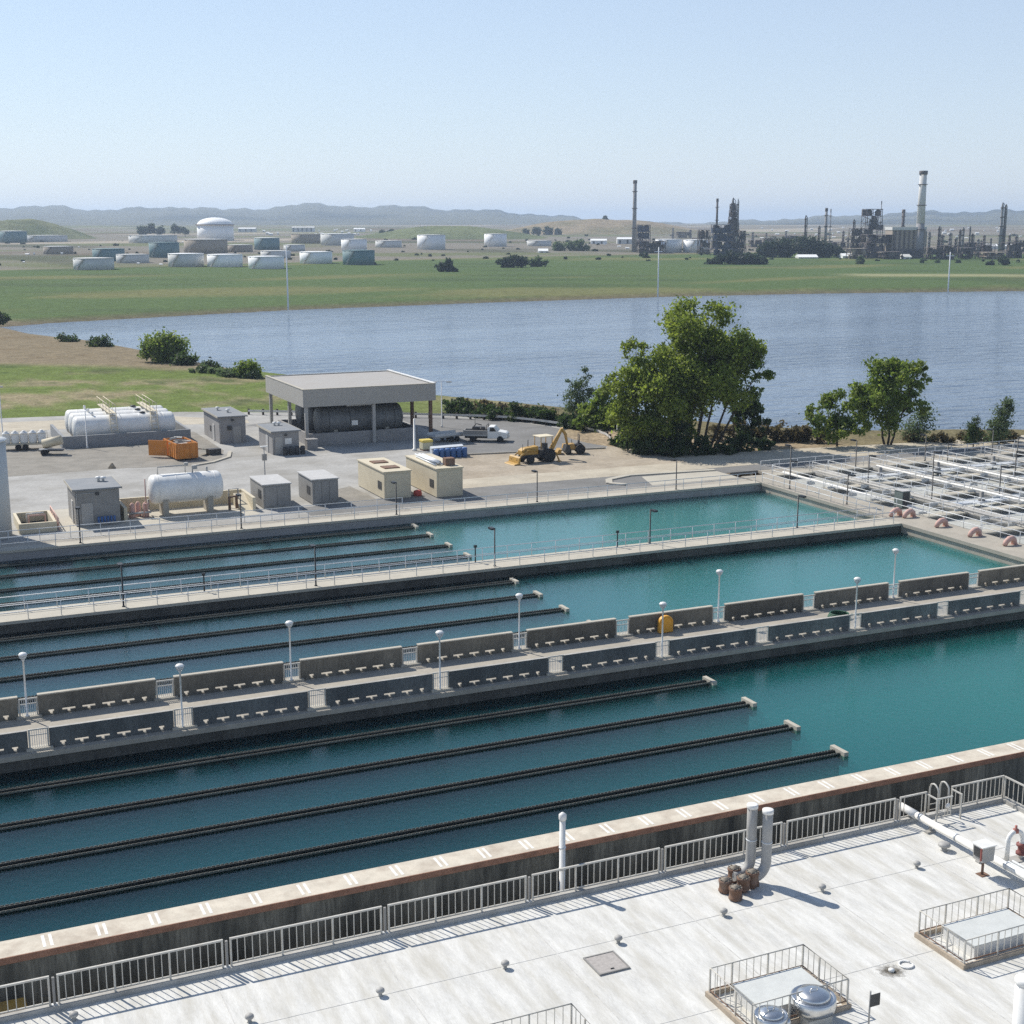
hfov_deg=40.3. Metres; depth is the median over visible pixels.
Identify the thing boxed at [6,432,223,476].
gravel lot
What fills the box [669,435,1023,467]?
sand strip
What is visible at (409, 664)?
gap railing
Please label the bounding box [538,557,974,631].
basin bed
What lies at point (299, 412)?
storage tank
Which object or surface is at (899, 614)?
parapet panel
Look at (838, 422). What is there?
tree
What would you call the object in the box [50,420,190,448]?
containment wall
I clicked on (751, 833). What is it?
vent pipe
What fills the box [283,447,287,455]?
drum
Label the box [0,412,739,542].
yard pavement
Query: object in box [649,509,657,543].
black lamp
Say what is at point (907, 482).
baffle wall
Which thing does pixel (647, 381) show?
tree
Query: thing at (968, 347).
lake water
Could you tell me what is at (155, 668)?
launder
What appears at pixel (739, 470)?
road
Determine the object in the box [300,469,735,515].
road
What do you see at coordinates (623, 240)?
industrial building
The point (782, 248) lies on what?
tree
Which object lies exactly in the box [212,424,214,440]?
side door
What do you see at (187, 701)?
walkway slab
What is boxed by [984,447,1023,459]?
pipe railing
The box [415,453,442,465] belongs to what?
pipe bundle
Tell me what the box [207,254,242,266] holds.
oil tank
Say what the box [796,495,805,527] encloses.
black lamp
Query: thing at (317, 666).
parapet panel
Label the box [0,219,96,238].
hill
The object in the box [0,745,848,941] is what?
launder
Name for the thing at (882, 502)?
baffle wall
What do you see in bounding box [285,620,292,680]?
globe lamp
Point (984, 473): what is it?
water pipe
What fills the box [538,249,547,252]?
industrial building
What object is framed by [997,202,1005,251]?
distillation column
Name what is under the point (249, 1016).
mushroom vent
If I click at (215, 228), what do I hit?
oil tank
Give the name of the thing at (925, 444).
black lamp
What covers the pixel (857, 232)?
process tower
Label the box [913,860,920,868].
mushroom vent
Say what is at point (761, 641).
gap railing
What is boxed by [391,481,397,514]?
black lamp
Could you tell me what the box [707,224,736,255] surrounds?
process tower
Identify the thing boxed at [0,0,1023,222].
sky
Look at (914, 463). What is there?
baffle wall
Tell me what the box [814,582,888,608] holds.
parapet panel
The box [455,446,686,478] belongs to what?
dirt lot
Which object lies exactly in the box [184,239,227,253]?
oil tank
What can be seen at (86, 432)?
pole
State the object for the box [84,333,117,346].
bush
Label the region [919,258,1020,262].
tree
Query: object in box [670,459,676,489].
black lamp
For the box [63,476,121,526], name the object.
utility shed
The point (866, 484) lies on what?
water pipe
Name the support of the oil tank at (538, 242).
on the ground
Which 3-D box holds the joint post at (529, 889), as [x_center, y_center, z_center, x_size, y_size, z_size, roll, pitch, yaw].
[0.725,15.970,59.078,0.200,1.100,0.160,-5,13,-24]
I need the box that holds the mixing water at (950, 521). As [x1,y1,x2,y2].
[787,456,1023,543]
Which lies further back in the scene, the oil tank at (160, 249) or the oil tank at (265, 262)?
the oil tank at (160, 249)
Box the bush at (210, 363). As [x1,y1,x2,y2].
[197,357,223,368]
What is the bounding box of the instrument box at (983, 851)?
[971,839,996,876]
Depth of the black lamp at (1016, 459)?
149.68 m
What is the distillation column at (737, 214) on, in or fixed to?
on the ground
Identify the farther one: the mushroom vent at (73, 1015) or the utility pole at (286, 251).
the utility pole at (286, 251)
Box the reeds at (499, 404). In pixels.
[455,397,559,415]
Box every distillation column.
[736,199,738,241]
[804,215,807,238]
[817,225,820,240]
[841,230,844,241]
[927,231,930,255]
[936,226,941,253]
[940,234,943,249]
[947,232,952,254]
[954,238,957,255]
[957,229,961,256]
[961,227,964,254]
[968,226,970,246]
[970,233,974,257]
[975,239,979,256]
[981,234,985,249]
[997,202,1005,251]
[1002,204,1007,251]
[1013,235,1018,254]
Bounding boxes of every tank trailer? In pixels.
[1,429,47,450]
[38,435,73,455]
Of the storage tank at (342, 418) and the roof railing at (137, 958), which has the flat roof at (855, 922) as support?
the roof railing at (137, 958)
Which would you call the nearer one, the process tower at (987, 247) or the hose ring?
the hose ring
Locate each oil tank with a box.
[0,231,26,242]
[27,235,67,241]
[43,246,73,253]
[73,257,113,269]
[92,248,124,260]
[116,254,148,262]
[128,235,176,242]
[148,242,179,257]
[168,253,203,266]
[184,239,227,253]
[196,217,234,240]
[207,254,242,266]
[228,244,252,251]
[248,256,283,268]
[254,237,279,249]
[260,250,290,257]
[284,244,304,250]
[291,234,319,243]
[300,251,331,263]
[321,233,353,245]
[341,239,366,249]
[342,250,374,264]
[375,240,401,247]
[417,234,444,249]
[484,233,506,246]
[527,240,551,245]
[655,239,681,252]
[683,239,707,252]
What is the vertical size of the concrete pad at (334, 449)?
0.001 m
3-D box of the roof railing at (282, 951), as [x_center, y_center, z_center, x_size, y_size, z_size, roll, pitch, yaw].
[-8.079,16.742,55.141,6.190,1.190,0.080,-5,13,-24]
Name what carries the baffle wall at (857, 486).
on the ground
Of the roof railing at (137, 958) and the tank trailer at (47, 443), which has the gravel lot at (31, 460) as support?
the tank trailer at (47, 443)
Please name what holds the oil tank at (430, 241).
on the ground
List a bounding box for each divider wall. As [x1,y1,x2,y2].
[812,470,1023,526]
[870,464,1023,504]
[925,460,1023,485]
[985,455,1023,468]
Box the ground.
[0,223,1023,477]
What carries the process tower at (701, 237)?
on the ground
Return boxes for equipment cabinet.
[249,474,291,508]
[297,469,338,504]
[357,457,411,499]
[405,453,463,497]
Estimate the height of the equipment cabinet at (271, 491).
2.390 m
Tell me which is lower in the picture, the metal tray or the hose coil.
the hose coil
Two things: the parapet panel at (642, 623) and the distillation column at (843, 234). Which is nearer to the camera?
the parapet panel at (642, 623)
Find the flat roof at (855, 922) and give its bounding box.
[0,797,1023,1023]
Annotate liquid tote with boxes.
[419,438,432,450]
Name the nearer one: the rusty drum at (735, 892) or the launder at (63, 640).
the rusty drum at (735, 892)
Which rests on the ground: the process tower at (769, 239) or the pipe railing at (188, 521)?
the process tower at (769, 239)
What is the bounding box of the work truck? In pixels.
[463,423,509,441]
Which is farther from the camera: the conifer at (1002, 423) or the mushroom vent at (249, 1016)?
the conifer at (1002, 423)
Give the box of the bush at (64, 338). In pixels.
[54,332,80,341]
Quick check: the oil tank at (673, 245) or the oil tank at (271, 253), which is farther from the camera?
the oil tank at (673, 245)
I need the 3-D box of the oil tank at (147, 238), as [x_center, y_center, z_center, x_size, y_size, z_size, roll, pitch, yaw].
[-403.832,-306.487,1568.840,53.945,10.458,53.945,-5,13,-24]
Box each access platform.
[96,396,118,433]
[136,394,158,430]
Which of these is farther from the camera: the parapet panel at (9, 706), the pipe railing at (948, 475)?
the pipe railing at (948, 475)
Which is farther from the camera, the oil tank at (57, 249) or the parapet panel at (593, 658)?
the oil tank at (57, 249)
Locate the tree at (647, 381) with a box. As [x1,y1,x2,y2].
[596,335,700,452]
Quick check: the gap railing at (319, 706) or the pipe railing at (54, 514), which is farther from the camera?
the pipe railing at (54, 514)
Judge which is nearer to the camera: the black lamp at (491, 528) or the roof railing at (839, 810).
the roof railing at (839, 810)
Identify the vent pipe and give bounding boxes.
[732,802,757,883]
[756,807,773,886]
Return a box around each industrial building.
[238,228,256,231]
[292,227,314,231]
[354,228,364,231]
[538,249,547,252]
[590,239,606,243]
[616,237,631,243]
[795,254,817,257]
[838,253,849,257]
[900,254,912,258]
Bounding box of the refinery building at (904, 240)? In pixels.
[885,227,926,257]
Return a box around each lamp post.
[0,386,2,432]
[433,381,451,426]
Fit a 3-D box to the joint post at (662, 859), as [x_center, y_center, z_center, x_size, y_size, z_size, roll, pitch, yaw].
[6.639,15.422,61.717,0.200,1.100,0.160,-5,13,-24]
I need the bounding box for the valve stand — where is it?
[26,512,45,522]
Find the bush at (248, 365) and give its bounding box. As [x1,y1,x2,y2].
[228,358,264,376]
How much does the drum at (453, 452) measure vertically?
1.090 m
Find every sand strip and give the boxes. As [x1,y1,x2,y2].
[463,462,708,487]
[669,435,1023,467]
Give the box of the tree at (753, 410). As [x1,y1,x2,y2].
[728,388,771,444]
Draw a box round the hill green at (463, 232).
[354,226,546,239]
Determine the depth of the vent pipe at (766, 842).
60.70 m
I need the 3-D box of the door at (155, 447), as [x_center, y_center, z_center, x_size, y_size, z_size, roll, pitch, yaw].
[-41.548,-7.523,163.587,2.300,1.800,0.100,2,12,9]
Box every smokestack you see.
[631,180,637,251]
[715,198,718,233]
[823,208,828,244]
[828,209,831,242]
[879,201,881,252]
[900,209,905,226]
[916,171,927,257]
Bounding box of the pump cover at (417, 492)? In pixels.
[413,490,421,495]
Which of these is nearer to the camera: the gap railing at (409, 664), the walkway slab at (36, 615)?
the gap railing at (409, 664)
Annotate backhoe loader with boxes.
[505,427,569,465]
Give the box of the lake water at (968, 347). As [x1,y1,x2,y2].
[1,291,1023,429]
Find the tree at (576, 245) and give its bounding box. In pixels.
[551,239,590,250]
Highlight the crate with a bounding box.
[443,457,454,465]
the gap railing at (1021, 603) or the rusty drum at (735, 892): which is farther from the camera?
the gap railing at (1021, 603)
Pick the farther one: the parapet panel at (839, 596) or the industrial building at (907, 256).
the industrial building at (907, 256)
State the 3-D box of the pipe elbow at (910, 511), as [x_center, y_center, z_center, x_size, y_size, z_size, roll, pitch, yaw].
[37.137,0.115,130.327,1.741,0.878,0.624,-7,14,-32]
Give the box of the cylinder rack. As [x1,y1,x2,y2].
[97,515,115,522]
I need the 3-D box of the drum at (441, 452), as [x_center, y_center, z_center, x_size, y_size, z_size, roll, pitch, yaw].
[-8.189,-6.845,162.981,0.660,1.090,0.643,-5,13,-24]
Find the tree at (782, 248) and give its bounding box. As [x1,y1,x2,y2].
[754,236,794,257]
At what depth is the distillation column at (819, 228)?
1150.46 m
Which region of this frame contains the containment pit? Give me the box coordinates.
[13,510,56,533]
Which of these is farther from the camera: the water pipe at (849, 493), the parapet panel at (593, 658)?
the water pipe at (849, 493)
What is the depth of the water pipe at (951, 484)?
145.58 m
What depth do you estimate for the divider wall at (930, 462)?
154.20 m
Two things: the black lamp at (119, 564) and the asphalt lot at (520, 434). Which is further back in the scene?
the asphalt lot at (520, 434)
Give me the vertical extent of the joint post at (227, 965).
1.100 m
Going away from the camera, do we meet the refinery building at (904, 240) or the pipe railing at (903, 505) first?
the pipe railing at (903, 505)
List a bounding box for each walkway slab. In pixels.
[0,517,901,625]
[0,578,1023,762]
[741,474,1023,561]
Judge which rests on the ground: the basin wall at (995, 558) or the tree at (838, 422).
the basin wall at (995, 558)
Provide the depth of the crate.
140.45 m
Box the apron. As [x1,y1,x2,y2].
[643,471,738,484]
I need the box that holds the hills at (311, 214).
[0,203,1023,224]
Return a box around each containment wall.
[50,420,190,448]
[119,489,255,521]
[278,419,417,445]
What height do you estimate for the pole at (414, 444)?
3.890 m
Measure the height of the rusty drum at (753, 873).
0.865 m
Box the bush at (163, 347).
[136,326,192,363]
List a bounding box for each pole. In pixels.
[85,412,88,447]
[260,446,267,474]
[281,246,290,309]
[412,419,416,450]
[559,812,566,892]
[655,247,662,297]
[946,252,953,292]
[1012,973,1023,1023]
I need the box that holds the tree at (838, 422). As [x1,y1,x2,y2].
[798,388,874,446]
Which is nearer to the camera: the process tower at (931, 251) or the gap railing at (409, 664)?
the gap railing at (409, 664)
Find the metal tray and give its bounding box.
[198,447,220,454]
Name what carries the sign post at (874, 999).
on the flat roof at (855, 922)
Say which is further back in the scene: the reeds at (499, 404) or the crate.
the reeds at (499, 404)
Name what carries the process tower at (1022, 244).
on the ground
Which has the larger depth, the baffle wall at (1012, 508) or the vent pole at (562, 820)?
the baffle wall at (1012, 508)
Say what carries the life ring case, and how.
on the walkway slab at (187, 701)
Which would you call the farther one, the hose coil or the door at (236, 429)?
the door at (236, 429)
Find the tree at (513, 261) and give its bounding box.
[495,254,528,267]
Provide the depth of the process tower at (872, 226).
1106.36 m
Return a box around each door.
[71,499,73,522]
[81,503,93,525]
[148,440,167,455]
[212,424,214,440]
[233,426,241,442]
[266,434,268,452]
[275,437,282,454]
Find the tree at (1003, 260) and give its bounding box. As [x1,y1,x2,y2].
[985,255,1009,264]
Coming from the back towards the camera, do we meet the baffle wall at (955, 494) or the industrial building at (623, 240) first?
the industrial building at (623, 240)
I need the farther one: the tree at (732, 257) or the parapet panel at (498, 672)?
the tree at (732, 257)
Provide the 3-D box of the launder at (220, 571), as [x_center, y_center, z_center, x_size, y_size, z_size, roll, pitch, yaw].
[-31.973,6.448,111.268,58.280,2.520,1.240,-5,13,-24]
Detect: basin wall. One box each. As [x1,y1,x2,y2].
[0,484,760,564]
[0,526,900,638]
[0,611,1023,789]
[0,739,1023,1008]
[761,485,1023,580]
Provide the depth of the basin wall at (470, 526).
136.72 m
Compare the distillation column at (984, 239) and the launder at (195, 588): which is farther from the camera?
the distillation column at (984, 239)
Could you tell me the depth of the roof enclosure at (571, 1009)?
49.16 m
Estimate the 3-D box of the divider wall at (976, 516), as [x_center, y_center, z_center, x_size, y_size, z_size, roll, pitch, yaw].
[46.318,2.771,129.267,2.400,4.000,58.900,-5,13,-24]
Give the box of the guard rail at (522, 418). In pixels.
[247,408,610,438]
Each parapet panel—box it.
[0,696,17,721]
[0,730,27,754]
[37,678,155,715]
[49,709,173,746]
[173,661,283,696]
[192,690,307,725]
[299,646,401,679]
[326,673,432,706]
[417,631,512,663]
[448,657,547,688]
[526,618,615,648]
[563,642,654,671]
[628,605,712,634]
[669,628,755,655]
[724,593,803,621]
[768,614,849,641]
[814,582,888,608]
[861,602,936,627]
[898,572,969,597]
[948,590,1019,615]
[978,564,1023,586]
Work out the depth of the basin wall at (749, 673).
86.80 m
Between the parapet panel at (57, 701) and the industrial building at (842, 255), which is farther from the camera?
the industrial building at (842, 255)
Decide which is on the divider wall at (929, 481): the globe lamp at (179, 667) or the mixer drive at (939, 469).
the mixer drive at (939, 469)
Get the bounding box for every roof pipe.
[901,802,1023,879]
[1008,860,1023,870]
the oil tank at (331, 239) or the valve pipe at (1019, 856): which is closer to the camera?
the valve pipe at (1019, 856)
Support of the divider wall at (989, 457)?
on the ground
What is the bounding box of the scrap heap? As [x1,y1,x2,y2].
[168,436,190,443]
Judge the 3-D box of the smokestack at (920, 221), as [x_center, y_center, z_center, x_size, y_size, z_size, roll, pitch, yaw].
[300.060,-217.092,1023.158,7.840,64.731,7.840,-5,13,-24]
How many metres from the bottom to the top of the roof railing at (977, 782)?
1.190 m
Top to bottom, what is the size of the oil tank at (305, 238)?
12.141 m
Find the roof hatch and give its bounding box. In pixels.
[583,950,629,975]
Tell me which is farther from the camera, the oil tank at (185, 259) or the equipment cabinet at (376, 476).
the oil tank at (185, 259)
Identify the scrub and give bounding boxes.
[0,232,1017,265]
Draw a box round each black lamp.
[75,506,81,542]
[117,562,124,606]
[236,493,242,528]
[309,544,316,585]
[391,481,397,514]
[488,526,495,565]
[531,470,537,501]
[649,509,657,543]
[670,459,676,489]
[788,460,797,488]
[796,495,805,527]
[846,474,855,503]
[850,439,856,466]
[867,455,876,482]
[920,434,926,460]
[931,471,940,498]
[932,451,941,474]
[987,428,993,454]
[999,465,1009,493]
[1014,451,1023,477]
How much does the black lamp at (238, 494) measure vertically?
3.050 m
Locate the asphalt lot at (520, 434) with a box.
[247,416,605,453]
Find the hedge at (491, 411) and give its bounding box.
[442,397,590,429]
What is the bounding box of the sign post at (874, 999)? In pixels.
[868,991,879,1023]
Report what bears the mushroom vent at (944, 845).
on the flat roof at (855, 922)
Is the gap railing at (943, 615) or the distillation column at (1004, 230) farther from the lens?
the distillation column at (1004, 230)
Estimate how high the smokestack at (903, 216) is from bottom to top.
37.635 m
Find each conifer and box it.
[956,414,984,446]
[982,396,1019,444]
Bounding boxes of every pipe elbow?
[889,507,902,516]
[902,508,916,517]
[934,518,948,527]
[967,527,982,536]
[1002,535,1017,545]
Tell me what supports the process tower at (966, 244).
on the ground
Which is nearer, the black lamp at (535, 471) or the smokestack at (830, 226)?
the black lamp at (535, 471)
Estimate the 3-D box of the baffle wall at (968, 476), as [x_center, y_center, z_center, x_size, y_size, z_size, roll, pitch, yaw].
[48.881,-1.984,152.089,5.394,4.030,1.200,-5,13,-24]
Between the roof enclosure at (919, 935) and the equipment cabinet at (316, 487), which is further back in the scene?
the equipment cabinet at (316, 487)
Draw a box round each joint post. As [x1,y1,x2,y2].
[51,976,57,1005]
[224,940,229,967]
[382,907,387,933]
[527,876,531,901]
[660,848,663,872]
[782,823,785,845]
[895,799,898,821]
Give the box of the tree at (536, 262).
[528,255,549,266]
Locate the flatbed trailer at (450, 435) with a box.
[427,430,462,441]
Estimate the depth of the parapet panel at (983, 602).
98.85 m
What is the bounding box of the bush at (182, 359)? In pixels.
[169,351,200,365]
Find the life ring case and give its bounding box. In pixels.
[657,615,672,632]
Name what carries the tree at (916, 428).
on the ground
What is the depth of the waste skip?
162.31 m
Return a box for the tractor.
[555,435,585,454]
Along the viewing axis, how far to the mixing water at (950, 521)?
145.00 m
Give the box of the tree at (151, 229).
[136,223,189,234]
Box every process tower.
[636,225,650,250]
[636,241,665,252]
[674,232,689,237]
[697,230,709,253]
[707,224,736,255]
[727,204,739,253]
[736,231,745,254]
[749,240,761,246]
[760,238,776,242]
[827,242,846,248]
[846,248,867,258]
[847,228,864,251]
[858,234,893,257]
[859,209,882,252]
[878,251,902,258]
[923,247,940,259]
[939,245,958,259]
[955,247,975,258]
[964,242,988,250]
[974,244,995,257]
[979,252,1009,258]
[1000,242,1023,257]
[1011,240,1023,251]
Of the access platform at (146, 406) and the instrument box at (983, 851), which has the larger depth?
the access platform at (146, 406)
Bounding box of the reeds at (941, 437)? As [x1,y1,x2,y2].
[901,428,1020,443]
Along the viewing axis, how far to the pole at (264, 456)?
150.05 m
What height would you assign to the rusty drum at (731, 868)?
0.765 m
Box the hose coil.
[827,610,858,616]
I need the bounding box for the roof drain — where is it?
[884,968,898,973]
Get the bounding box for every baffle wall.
[773,470,814,477]
[822,484,863,492]
[827,465,871,472]
[867,498,914,505]
[878,478,923,486]
[887,461,927,467]
[919,511,967,519]
[925,490,975,498]
[940,473,980,480]
[941,455,986,462]
[980,504,1023,512]
[982,526,1023,535]
[987,485,1023,492]
[996,469,1023,475]
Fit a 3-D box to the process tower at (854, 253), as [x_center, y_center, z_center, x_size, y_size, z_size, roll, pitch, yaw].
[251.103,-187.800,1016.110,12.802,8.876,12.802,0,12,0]
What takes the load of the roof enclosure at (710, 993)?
on the flat roof at (855, 922)
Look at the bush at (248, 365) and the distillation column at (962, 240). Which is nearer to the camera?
the bush at (248, 365)
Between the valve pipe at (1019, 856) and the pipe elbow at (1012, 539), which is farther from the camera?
the pipe elbow at (1012, 539)
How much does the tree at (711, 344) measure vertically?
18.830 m
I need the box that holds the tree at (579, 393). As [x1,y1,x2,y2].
[557,365,596,414]
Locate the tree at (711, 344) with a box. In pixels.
[647,295,767,442]
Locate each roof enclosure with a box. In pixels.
[490,1003,589,1023]
[705,944,851,1023]
[914,888,1023,969]
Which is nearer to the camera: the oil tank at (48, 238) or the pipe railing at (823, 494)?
the pipe railing at (823, 494)
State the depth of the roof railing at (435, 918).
57.64 m
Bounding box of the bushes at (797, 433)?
[708,417,829,442]
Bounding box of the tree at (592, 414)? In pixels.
[572,382,630,431]
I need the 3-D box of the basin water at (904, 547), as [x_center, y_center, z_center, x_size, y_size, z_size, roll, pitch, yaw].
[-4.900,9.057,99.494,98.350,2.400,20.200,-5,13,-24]
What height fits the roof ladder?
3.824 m
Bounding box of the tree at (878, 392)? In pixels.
[847,354,933,444]
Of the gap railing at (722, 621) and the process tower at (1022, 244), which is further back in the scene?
the process tower at (1022, 244)
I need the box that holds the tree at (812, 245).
[790,235,845,257]
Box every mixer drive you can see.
[856,467,900,478]
[913,462,957,474]
[954,491,1007,505]
[969,456,1016,467]
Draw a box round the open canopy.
[265,369,435,442]
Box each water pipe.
[782,471,926,514]
[817,470,1023,526]
[876,465,1023,503]
[898,463,1023,496]
[934,460,1023,481]
[992,455,1023,465]
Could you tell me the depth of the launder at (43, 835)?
72.59 m
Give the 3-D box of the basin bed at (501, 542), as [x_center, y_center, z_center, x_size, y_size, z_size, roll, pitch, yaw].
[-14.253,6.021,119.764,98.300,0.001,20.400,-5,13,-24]
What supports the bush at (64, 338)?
on the ground
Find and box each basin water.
[709,650,1023,775]
[760,491,856,525]
[899,532,1005,581]
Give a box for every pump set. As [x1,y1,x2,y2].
[129,499,150,517]
[228,488,251,511]
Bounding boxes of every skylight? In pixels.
[732,966,824,1015]
[943,908,1023,957]
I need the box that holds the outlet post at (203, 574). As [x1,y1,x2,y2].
[202,573,204,591]
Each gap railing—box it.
[16,697,41,720]
[26,727,53,751]
[154,679,177,701]
[172,707,196,730]
[282,662,303,683]
[306,688,329,710]
[400,647,421,667]
[431,671,452,692]
[511,632,530,651]
[546,654,566,675]
[614,619,632,637]
[654,639,673,659]
[711,606,728,624]
[754,626,772,644]
[801,594,818,611]
[848,613,864,631]
[886,583,902,600]
[935,600,951,618]
[967,573,981,589]
[1018,590,1023,606]
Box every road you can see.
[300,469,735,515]
[709,443,1023,474]
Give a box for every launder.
[0,524,418,574]
[0,532,433,588]
[0,542,452,602]
[0,552,471,611]
[0,578,518,656]
[0,590,542,676]
[0,605,569,697]
[0,676,716,823]
[0,697,756,862]
[0,720,800,905]
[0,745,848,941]
[17,620,590,713]
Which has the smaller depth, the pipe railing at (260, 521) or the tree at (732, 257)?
the pipe railing at (260, 521)
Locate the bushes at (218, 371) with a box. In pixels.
[188,362,263,378]
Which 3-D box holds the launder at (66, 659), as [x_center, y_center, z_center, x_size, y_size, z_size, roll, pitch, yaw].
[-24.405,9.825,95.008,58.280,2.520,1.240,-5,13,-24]
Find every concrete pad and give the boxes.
[52,503,258,533]
[246,421,464,456]
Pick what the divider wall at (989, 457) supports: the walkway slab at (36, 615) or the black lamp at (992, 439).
the black lamp at (992, 439)
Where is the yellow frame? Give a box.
[0,997,27,1014]
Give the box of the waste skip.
[148,437,197,459]
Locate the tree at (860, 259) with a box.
[855,255,864,263]
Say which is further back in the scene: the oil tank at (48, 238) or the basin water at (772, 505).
the oil tank at (48, 238)
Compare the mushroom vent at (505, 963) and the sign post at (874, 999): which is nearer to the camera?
the sign post at (874, 999)
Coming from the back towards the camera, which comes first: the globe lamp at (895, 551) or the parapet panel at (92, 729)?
the globe lamp at (895, 551)
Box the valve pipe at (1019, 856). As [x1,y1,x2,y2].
[1002,825,1023,862]
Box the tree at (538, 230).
[522,226,561,234]
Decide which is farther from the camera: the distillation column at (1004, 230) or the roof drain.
the distillation column at (1004, 230)
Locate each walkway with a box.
[1,478,750,547]
[757,448,1023,474]
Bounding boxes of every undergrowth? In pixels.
[607,430,775,457]
[655,420,692,454]
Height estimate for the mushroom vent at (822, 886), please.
0.340 m
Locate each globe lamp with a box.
[18,652,29,716]
[175,663,183,726]
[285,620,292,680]
[435,630,443,688]
[515,593,522,648]
[659,602,666,656]
[716,569,722,621]
[854,577,860,628]
[891,548,898,597]
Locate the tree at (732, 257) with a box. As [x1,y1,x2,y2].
[704,250,768,264]
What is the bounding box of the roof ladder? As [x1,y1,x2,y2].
[927,781,962,821]
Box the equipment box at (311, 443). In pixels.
[304,438,317,449]
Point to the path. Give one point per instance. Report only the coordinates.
(29, 425)
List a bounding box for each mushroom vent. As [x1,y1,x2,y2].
[69,1011,78,1021]
[245,1012,253,1023]
[376,986,384,996]
[501,959,509,969]
[614,934,622,943]
[720,907,727,916]
[818,883,825,891]
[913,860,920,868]
[938,841,950,851]
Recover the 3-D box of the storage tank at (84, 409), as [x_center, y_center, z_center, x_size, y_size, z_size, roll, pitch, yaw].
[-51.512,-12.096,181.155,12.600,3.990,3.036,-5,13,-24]
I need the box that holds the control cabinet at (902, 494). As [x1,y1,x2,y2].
[894,488,910,509]
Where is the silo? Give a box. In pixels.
[0,436,12,540]
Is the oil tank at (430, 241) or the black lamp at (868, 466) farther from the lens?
the oil tank at (430, 241)
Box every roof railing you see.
[0,975,50,1013]
[56,939,223,1003]
[229,906,381,965]
[387,875,526,931]
[532,847,659,900]
[664,822,782,871]
[786,798,895,844]
[898,791,926,819]
[950,775,1004,808]
[1003,776,1023,806]
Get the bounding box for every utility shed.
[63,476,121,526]
[201,406,247,443]
[256,421,300,454]
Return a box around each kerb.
[193,451,231,464]
[450,447,605,455]
[605,469,715,485]
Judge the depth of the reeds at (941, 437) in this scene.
174.87 m
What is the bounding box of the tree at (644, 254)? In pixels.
[638,252,650,257]
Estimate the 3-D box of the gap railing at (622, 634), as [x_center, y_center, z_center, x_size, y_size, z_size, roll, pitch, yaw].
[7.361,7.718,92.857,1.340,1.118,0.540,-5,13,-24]
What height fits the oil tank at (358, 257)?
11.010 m
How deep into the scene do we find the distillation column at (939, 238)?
1046.85 m
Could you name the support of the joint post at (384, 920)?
on the flat roof at (855, 922)
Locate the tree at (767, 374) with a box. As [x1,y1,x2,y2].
[704,331,775,448]
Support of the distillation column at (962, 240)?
on the ground
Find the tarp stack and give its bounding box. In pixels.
[430,444,462,454]
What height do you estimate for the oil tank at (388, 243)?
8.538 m
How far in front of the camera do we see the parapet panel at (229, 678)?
82.07 m
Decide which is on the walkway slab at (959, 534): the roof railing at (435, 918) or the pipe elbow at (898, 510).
the pipe elbow at (898, 510)
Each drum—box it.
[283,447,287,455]
[289,446,293,454]
[295,446,299,454]
[300,445,304,453]
[433,449,438,455]
[439,448,444,457]
[445,448,449,456]
[450,448,455,457]
[456,447,461,456]
[462,447,466,456]
[718,876,731,893]
[727,864,740,883]
[728,884,742,901]
[737,873,750,892]
[745,868,758,888]
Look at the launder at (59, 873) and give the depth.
68.58 m
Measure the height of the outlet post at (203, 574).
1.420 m
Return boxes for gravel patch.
[338,486,379,503]
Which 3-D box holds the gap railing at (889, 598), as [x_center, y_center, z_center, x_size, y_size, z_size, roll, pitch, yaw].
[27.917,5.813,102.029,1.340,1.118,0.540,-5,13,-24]
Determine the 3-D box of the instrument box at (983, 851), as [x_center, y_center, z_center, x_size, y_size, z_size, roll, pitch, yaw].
[20.875,15.397,61.838,0.850,1.500,0.720,-5,13,-24]
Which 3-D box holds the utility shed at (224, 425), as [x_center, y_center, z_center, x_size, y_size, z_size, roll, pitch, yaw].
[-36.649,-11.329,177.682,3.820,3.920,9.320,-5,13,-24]
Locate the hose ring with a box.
[898,960,913,968]
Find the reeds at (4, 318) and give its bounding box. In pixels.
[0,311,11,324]
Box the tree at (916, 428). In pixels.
[885,405,939,441]
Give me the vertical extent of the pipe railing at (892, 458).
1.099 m
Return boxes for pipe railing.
[0,472,755,550]
[0,497,402,542]
[0,507,876,609]
[0,512,893,618]
[50,506,59,530]
[760,439,1023,470]
[762,472,882,516]
[772,443,1023,473]
[772,465,1023,543]
[812,462,1023,522]
[825,460,1023,485]
[828,460,1023,513]
[869,457,1023,501]
[870,475,1023,500]
[886,455,1023,493]
[922,493,1023,514]
[925,452,1023,477]
[942,451,1023,472]
[980,514,1023,528]
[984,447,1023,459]
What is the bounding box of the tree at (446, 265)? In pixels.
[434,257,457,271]
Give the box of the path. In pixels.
[0,416,248,431]
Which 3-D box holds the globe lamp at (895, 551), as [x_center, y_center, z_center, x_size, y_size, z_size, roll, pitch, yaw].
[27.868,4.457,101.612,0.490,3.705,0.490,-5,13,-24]
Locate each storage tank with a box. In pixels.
[65,405,162,432]
[68,408,167,435]
[72,411,175,435]
[143,462,222,516]
[295,405,315,432]
[308,407,315,429]
[313,403,402,432]
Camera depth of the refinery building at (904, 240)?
1024.91 m
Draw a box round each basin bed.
[441,512,799,560]
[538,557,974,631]
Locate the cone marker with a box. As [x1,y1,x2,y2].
[108,463,115,468]
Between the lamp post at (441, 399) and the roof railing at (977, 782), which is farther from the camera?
the lamp post at (441, 399)
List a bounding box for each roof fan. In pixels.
[754,1005,788,1023]
[791,984,836,1023]
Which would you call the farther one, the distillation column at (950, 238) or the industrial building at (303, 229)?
the industrial building at (303, 229)

